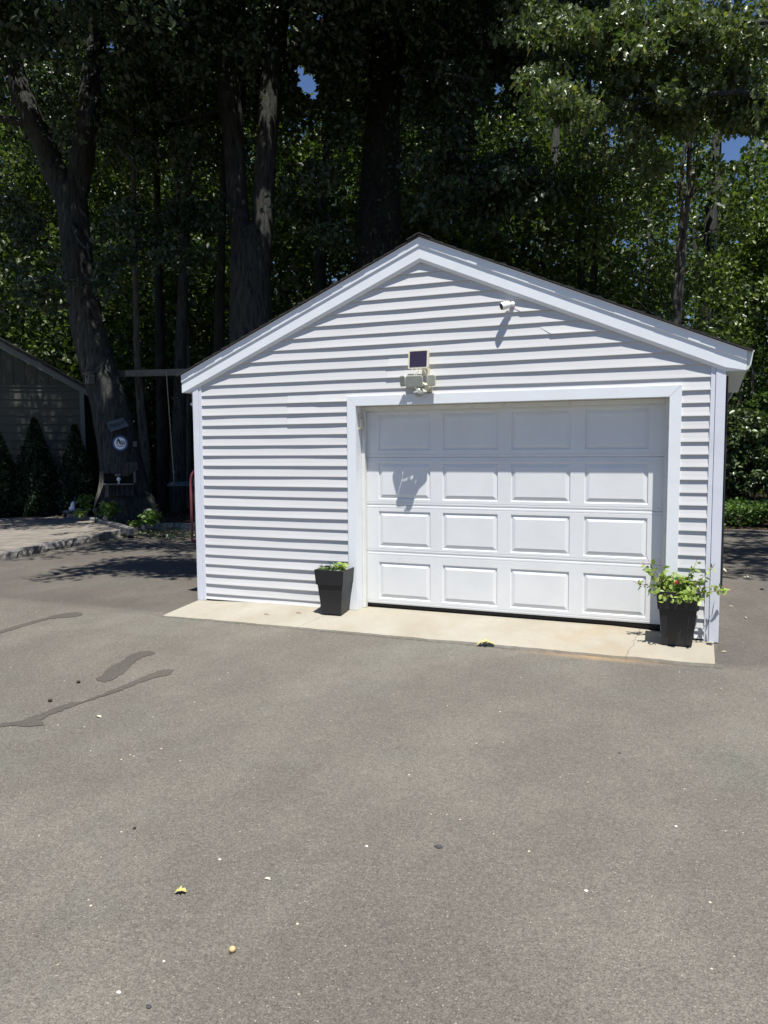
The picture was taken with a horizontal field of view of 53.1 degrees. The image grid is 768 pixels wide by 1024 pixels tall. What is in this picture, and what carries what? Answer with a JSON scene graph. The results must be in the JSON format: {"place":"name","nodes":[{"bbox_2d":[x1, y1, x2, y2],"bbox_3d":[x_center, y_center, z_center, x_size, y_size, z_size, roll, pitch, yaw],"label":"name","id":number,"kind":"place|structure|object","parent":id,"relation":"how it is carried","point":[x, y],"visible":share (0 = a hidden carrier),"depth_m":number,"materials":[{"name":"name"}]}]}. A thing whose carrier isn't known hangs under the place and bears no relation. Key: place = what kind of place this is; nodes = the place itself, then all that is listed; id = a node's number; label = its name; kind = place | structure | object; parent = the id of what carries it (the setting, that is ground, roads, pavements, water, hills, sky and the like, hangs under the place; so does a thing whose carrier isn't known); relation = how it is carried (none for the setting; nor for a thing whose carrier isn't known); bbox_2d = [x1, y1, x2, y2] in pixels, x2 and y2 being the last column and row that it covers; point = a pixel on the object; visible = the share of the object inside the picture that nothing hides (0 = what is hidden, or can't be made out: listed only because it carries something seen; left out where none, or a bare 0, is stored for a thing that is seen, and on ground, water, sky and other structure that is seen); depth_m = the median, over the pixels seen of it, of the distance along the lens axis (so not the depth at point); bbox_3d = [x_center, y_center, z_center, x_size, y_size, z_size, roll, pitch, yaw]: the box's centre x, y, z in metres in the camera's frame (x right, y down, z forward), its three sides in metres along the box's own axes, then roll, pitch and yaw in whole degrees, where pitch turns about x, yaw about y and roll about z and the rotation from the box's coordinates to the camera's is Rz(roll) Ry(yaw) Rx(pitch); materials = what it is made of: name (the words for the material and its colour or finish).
{"place":"outdoors","nodes":[
{"label":"outdoors","id":0,"kind":"place"},
{"bbox_2d":[0,515,115,551],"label":"patio","id":1,"kind":"structure","parent":0,"point":[17,532],"depth_m":17.08,"materials":[{"name":"grey concrete"}]},
{"bbox_2d":[62,510,71,513],"bbox_3d":[-8.226,0.000,19.903,0.248,0.111,0.183,2,5,22],"label":"stone","id":2,"kind":"object","parent":1,"relation":"on","point":[66,512],"visible":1,"depth_m":19.84,"materials":[{"name":"stone"}]},
{"bbox_2d":[72,508,86,518],"bbox_3d":[-7.624,0.045,19.216,0.402,0.294,0.338,2,5,22],"label":"bed plant","id":3,"kind":"object","parent":1,"relation":"on","point":[79,512],"visible":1,"depth_m":19.17,"materials":[{"name":"green plant"}]},
{"bbox_2d":[93,508,97,522],"bbox_3d":[-6.987,0.107,18.612,0.098,0.414,0.085,2,5,22],"label":"stake light","id":4,"kind":"object","parent":1,"relation":"on","point":[95,510],"visible":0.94,"depth_m":18.59,"materials":[{"name":"black plastic"}]},
{"bbox_2d":[0,529,767,1023],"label":"driveway","id":5,"kind":"structure","parent":0,"point":[498,811],"depth_m":3.88,"materials":[{"name":"grey asphalt"}]},
{"bbox_2d":[175,885,186,892],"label":"fallen leaf","id":6,"kind":"object","parent":5,"relation":"on","point":[182,889],"visible":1,"depth_m":3.23,"materials":[{"name":"yellow plant"}]},
{"bbox_2d":[189,470,195,541],"bbox_3d":[-3.611,-0.150,15.629,0.647,1.524,0.105,-1,5,-11],"label":"hand cart","id":7,"kind":"object","parent":5,"relation":"on","point":[191,500],"visible":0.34,"depth_m":15.54,"materials":[{"name":"red paint"}]},
{"bbox_2d":[229,946,235,953],"bbox_3d":[-0.563,1.620,2.847,0.026,0.023,0.024,-2,5,-24],"label":"acorn","id":8,"kind":"object","parent":5,"relation":"on","point":[232,949],"visible":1,"depth_m":2.84,"materials":[{"name":"beige"}]},
{"bbox_2d":[475,638,493,645],"bbox_3d":[0.963,1.233,7.255,0.156,0.060,0.131,4,6,40],"label":"fallen leaf","id":9,"kind":"object","parent":5,"relation":"on","point":[484,640],"visible":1,"depth_m":7.26,"materials":[{"name":"yellow plant"}]},
{"bbox_2d":[0,0,767,432],"label":"sky","id":10,"kind":"structure","parent":0,"point":[731,148],"materials":[{"name":"blue"}]},
{"bbox_2d":[15,472,767,529],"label":"ground","id":11,"kind":"structure","parent":0,"point":[186,519],"depth_m":19.38,"materials":[{"name":"brown soil"}]},
{"bbox_2d":[0,430,27,517],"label":"arborvitae","id":12,"kind":"object","parent":11,"relation":"on","point":[7,468],"visible":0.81,"depth_m":20.29,"materials":[{"name":"green plant"}]},
{"bbox_2d":[9,417,60,517],"bbox_3d":[-9.433,-1.181,20.779,1.434,2.783,1.423,-2,5,-24],"label":"arborvitae","id":13,"kind":"object","parent":11,"relation":"on","point":[34,458],"visible":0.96,"depth_m":20.50,"materials":[{"name":"green plant"}]},
{"bbox_2d":[0,338,100,501],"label":"shed","id":14,"kind":"structure","parent":11,"relation":"on","point":[56,409],"depth_m":21.76,"materials":[{"name":"grey wood"}]},
{"bbox_2d":[69,496,77,510],"bbox_3d":[-8.213,-0.215,20.280,0.235,0.402,0.175,2,5,22],"label":"garden ornament","id":15,"kind":"object","parent":11,"relation":"on","point":[73,505],"visible":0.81,"depth_m":20.24,"materials":[{"name":"white plastic"}]},
{"bbox_2d":[55,423,99,514],"bbox_3d":[-8.367,-1.109,20.905,1.145,2.608,1.212,-2,5,-25],"label":"arborvitae","id":16,"kind":"object","parent":11,"relation":"on","point":[76,470],"visible":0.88,"depth_m":20.66,"materials":[{"name":"green plant"}]},
{"bbox_2d":[76,493,93,511],"bbox_3d":[-7.479,-0.231,19.252,0.444,0.472,0.403,2,5,22],"label":"bed plant","id":17,"kind":"object","parent":11,"relation":"on","point":[85,501],"visible":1,"depth_m":19.23,"materials":[{"name":"green plant"}]},
{"bbox_2d":[0,522,194,561],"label":"kerb","id":18,"kind":"structure","parent":11,"relation":"on","point":[15,553],"depth_m":15.04,"materials":[{"name":"stone"}]},
{"bbox_2d":[66,514,137,534],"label":"kerb","id":19,"kind":"structure","parent":11,"relation":"on","point":[127,530],"depth_m":17.60,"materials":[{"name":"stone"}]},
{"bbox_2d":[65,512,195,540],"bbox_3d":[-5.573,0.351,17.626,5.677,0.432,2.761,3,6,37],"label":"ground cover","id":20,"kind":"object","parent":11,"relation":"on","point":[147,533],"visible":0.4,"depth_m":16.81,"materials":[{"name":"green plant"}]},
{"bbox_2d":[94,508,104,518],"bbox_3d":[-6.920,0.006,18.785,0.437,0.363,0.353,-1,5,-4],"label":"bed plant","id":21,"kind":"object","parent":20,"relation":"on","point":[99,512],"visible":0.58,"depth_m":18.78,"materials":[{"name":"green plant"}]},
{"bbox_2d":[98,500,124,521],"bbox_3d":[-6.532,-0.020,18.481,0.768,0.533,0.407,2,5,22],"label":"bed plant","id":22,"kind":"object","parent":20,"relation":"on","point":[110,509],"visible":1,"depth_m":18.43,"materials":[{"name":"green plant"}]},
{"bbox_2d":[128,520,142,527],"bbox_3d":[-5.468,0.234,16.888,0.372,0.261,0.278,-2,5,-18],"label":"bed plant","id":23,"kind":"object","parent":20,"relation":"on","point":[136,523],"visible":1,"depth_m":16.86,"materials":[{"name":"green plant"}]},
{"bbox_2d":[137,505,162,526],"bbox_3d":[-5.008,0.080,16.565,0.496,0.486,0.479,-4,6,-36],"label":"bed plant","id":24,"kind":"object","parent":20,"relation":"on","point":[151,517],"visible":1,"depth_m":16.54,"materials":[{"name":"green plant"}]},
{"bbox_2d":[50,33,216,491],"bbox_3d":[-7.122,-6.407,21.784,3.778,13.302,4.584,-3,6,-34],"label":"slender tree","id":25,"kind":"object","parent":11,"relation":"on","point":[140,408],"visible":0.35,"depth_m":21.14,"materials":[{"name":"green plant"}]},
{"bbox_2d":[101,23,202,507],"bbox_3d":[-6.819,-7.655,23.126,3.872,15.582,3.995,-3,5,-26],"label":"slender tree","id":26,"kind":"object","parent":11,"relation":"on","point":[163,479],"visible":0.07,"depth_m":22.39,"materials":[{"name":"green plant"}]},
{"bbox_2d":[109,40,220,508],"bbox_3d":[-5.955,-7.229,22.833,3.992,14.752,4.137,2,5,22],"label":"slender tree","id":27,"kind":"object","parent":11,"relation":"on","point":[188,435],"visible":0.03,"depth_m":22.43,"materials":[{"name":"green plant"}]},
{"bbox_2d":[102,3,261,512],"bbox_3d":[-4.949,-7.296,21.417,4.313,15.122,4.182,2,5,22],"label":"slender tree","id":28,"kind":"object","parent":11,"relation":"on","point":[177,499],"visible":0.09,"depth_m":21.07,"materials":[{"name":"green plant"}]},
{"bbox_2d":[0,0,380,525],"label":"oak tree","id":29,"kind":"object","parent":11,"relation":"on","point":[23,37],"visible":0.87,"depth_m":18.76,"materials":[{"name":"green plant"}]},
{"bbox_2d":[82,371,95,383],"bbox_3d":[-7.508,-3.428,19.561,0.230,0.324,0.266,3,6,35],"label":"birdhouse","id":30,"kind":"object","parent":29,"relation":"attached to","point":[89,377],"visible":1,"depth_m":19.52,"materials":[{"name":"grey wood"}]},
{"bbox_2d":[93,462,138,508],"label":"fairy house","id":31,"kind":"structure","parent":29,"relation":"attached to","point":[109,481],"depth_m":19.27,"materials":[{"name":"brown wood"}]},
{"bbox_2d":[115,474,121,483],"bbox_3d":[-6.637,-0.831,19.190,0.144,0.241,0.104,0,5,0],"label":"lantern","id":32,"kind":"object","parent":31,"relation":"attached to","point":[118,478],"visible":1,"depth_m":19.15,"materials":[{"name":"white glass"}]},
{"bbox_2d":[104,473,133,483],"bbox_3d":[-6.662,-0.874,19.355,0.783,0.352,0.076,0,5,0],"label":"doorway","id":33,"kind":"structure","parent":31,"relation":"in","point":[110,477],"depth_m":19.33,"materials":[{"name":"black"}]},
{"bbox_2d":[106,418,128,431],"bbox_3d":[-6.765,-2.214,19.535,0.562,0.378,0.082,-1,5,-6],"label":"sign","id":34,"kind":"object","parent":29,"relation":"attached to","point":[117,424],"visible":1,"depth_m":19.52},
{"bbox_2d":[112,436,127,450],"bbox_3d":[-6.693,-1.742,19.498,0.394,0.400,0.027,0,5,0],"label":"plaque","id":35,"kind":"object","parent":29,"relation":"attached to","point":[120,443],"visible":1,"depth_m":19.49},
{"bbox_2d":[132,441,137,446],"bbox_3d":[-6.391,-1.743,19.750,0.120,0.143,0.120,0,5,0],"label":"meter box","id":36,"kind":"object","parent":29,"relation":"attached to","point":[135,443],"visible":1,"depth_m":19.70,"materials":[{"name":"grey metal"}]},
{"bbox_2d":[117,369,185,376],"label":"beam","id":37,"kind":"structure","parent":29,"relation":"attached to","point":[145,373],"depth_m":20.27,"materials":[{"name":"brown wood"}]},
{"bbox_2d":[166,371,193,485],"bbox_3d":[-5.196,-2.176,19.981,0.988,2.985,0.485,0,5,0],"label":"swing","id":38,"kind":"object","parent":37,"relation":"hanging from","point":[182,483],"visible":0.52,"depth_m":20.03,"materials":[{"name":"wood"}]},
{"bbox_2d":[190,3,298,352],"bbox_3d":[-4.399,-7.273,21.653,3.752,15.025,4.176,2,5,22],"label":"slender tree","id":39,"kind":"object","parent":11,"relation":"on","point":[219,327],"visible":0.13,"depth_m":21.11,"materials":[{"name":"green plant"}]},
{"bbox_2d":[43,0,521,343],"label":"twin tree","id":40,"kind":"object","parent":11,"relation":"on","point":[250,282],"visible":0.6,"depth_m":18.88,"materials":[{"name":"green plant"}]},
{"bbox_2d":[0,1,767,490],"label":"woods","id":41,"kind":"object","parent":11,"relation":"on","point":[512,241],"visible":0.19,"depth_m":27.75,"materials":[{"name":"green plant"}]},
{"bbox_2d":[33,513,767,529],"bbox_3d":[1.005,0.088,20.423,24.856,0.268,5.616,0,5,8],"label":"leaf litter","id":42,"kind":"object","parent":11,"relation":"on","point":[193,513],"visible":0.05,"depth_m":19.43,"materials":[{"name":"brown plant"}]},
{"bbox_2d":[151,445,766,497],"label":"undergrowth","id":43,"kind":"object","parent":11,"relation":"on","point":[153,476],"depth_m":26.56,"materials":[{"name":"green plant"}]},
{"bbox_2d":[177,232,754,648],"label":"garage","id":44,"kind":"structure","parent":11,"relation":"on","point":[547,449],"depth_m":8.00,"materials":[{"name":"white plastic"}]},
{"bbox_2d":[358,414,363,429],"bbox_3d":[-0.248,-0.987,8.407,0.044,0.170,0.073,2,5,22],"label":"keypad","id":45,"kind":"object","parent":44,"relation":"attached to","point":[360,424],"visible":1,"depth_m":8.38,"materials":[{"name":"beige plastic"}]},
{"bbox_2d":[399,349,435,396],"bbox_3d":[0.344,-1.430,7.917,0.377,0.486,0.197,0,5,4],"label":"flood light","id":46,"kind":"object","parent":44,"relation":"attached to","point":[418,359],"visible":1,"depth_m":7.88,"materials":[{"name":"beige plastic"}]},
{"bbox_2d":[499,301,514,309],"bbox_3d":[1.214,-2.032,7.569,0.161,0.094,0.065,-2,5,-24],"label":"security camera","id":47,"kind":"object","parent":44,"relation":"attached to","point":[504,305],"visible":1,"depth_m":7.54,"materials":[{"name":"white plastic"}]},
{"bbox_2d":[366,403,665,630],"bbox_3d":[1.261,0.000,8.012,3.183,2.277,0.045,2,5,22],"label":"garage door","id":48,"kind":"structure","parent":44,"relation":"in","point":[549,513],"depth_m":7.93,"materials":[{"name":"metal"}]},
{"bbox_2d":[250,0,681,271],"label":"ivy trunk tree","id":49,"kind":"object","parent":11,"relation":"on","point":[379,223],"visible":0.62,"depth_m":17.65,"materials":[{"name":"green plant"}]},
{"bbox_2d":[577,1,634,290],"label":"slender tree","id":50,"kind":"object","parent":11,"relation":"on","point":[580,273],"visible":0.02,"depth_m":21.13,"materials":[{"name":"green plant"}]},
{"bbox_2d":[522,116,703,315],"bbox_3d":[5.435,-5.295,20.805,5.928,11.093,3.753,0,5,6],"label":"slender tree","id":51,"kind":"object","parent":11,"relation":"on","point":[598,177],"visible":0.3,"depth_m":20.32,"materials":[{"name":"green plant"}]},
{"bbox_2d":[488,0,767,187],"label":"oak tree","id":52,"kind":"object","parent":11,"relation":"on","point":[729,38],"visible":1,"depth_m":14.08,"materials":[{"name":"green plant"}]},
{"bbox_2d":[684,175,767,428],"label":"slender tree","id":53,"kind":"object","parent":11,"relation":"on","point":[745,321],"visible":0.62,"depth_m":21.32,"materials":[{"name":"green plant"}]},
{"bbox_2d":[722,210,767,502],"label":"sapling","id":54,"kind":"object","parent":11,"relation":"on","point":[761,262],"visible":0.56,"depth_m":21.34,"materials":[{"name":"green plant"}]},
{"bbox_2d":[723,209,767,496],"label":"sapling","id":55,"kind":"object","parent":11,"relation":"on","point":[752,274],"visible":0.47,"depth_m":21.36,"materials":[{"name":"green plant"}]},
{"bbox_2d":[724,497,767,528],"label":"ground cover","id":56,"kind":"object","parent":11,"relation":"on","point":[747,509],"visible":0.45,"depth_m":17.98,"materials":[{"name":"green plant"}]},
{"bbox_2d":[725,401,767,503],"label":"shrub","id":57,"kind":"object","parent":11,"relation":"on","point":[745,430],"visible":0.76,"depth_m":20.68,"materials":[{"name":"green plant"}]},
{"bbox_2d":[741,388,767,502],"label":"bright bush","id":58,"kind":"object","parent":11,"relation":"on","point":[760,402],"visible":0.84,"depth_m":20.84,"materials":[{"name":"green plant"}]},
{"bbox_2d":[163,599,714,666],"bbox_3d":[0.323,1.196,7.988,5.715,0.150,0.914,2,5,22],"label":"concrete apron","id":59,"kind":"object","parent":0,"point":[609,641],"visible":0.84,"depth_m":7.69,"materials":[{"name":"beige concrete"}]},
{"bbox_2d":[314,565,353,614],"bbox_3d":[-0.533,0.857,8.417,0.356,0.490,0.356,2,5,22],"label":"planter","id":60,"kind":"object","parent":59,"relation":"on","point":[334,588],"visible":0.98,"depth_m":8.29,"materials":[{"name":"black plastic"}]},
{"bbox_2d":[318,563,328,569],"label":"bedding plant","id":61,"kind":"object","parent":60,"relation":"on","point":[324,568],"visible":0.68,"depth_m":8.34,"materials":[{"name":"green plant"}]},
{"bbox_2d":[333,562,348,570],"bbox_3d":[-0.463,0.617,8.355,0.138,0.144,0.198,-3,5,-28],"label":"coleus","id":62,"kind":"object","parent":60,"relation":"on","point":[340,567],"visible":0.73,"depth_m":8.35,"materials":[{"name":"green plant"}]},
{"bbox_2d":[656,586,700,645],"bbox_3d":[2.705,0.956,7.089,0.375,0.500,0.375,1,5,19],"label":"planter","id":63,"kind":"object","parent":59,"relation":"on","point":[677,622],"visible":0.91,"depth_m":6.95,"materials":[{"name":"black plastic"}]},
{"bbox_2d":[635,557,734,605],"bbox_3d":[2.727,0.605,6.990,0.763,0.427,0.520,-1,5,-8],"label":"salvia","id":64,"kind":"object","parent":63,"relation":"on","point":[683,587],"visible":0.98,"depth_m":6.98,"materials":[{"name":"green plant"}]},
{"bbox_2d":[563,0,767,350],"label":"slender tree","id":65,"kind":"object","parent":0,"point":[682,245],"visible":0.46,"depth_m":18.48,"materials":[{"name":"green plant"}]}
]}

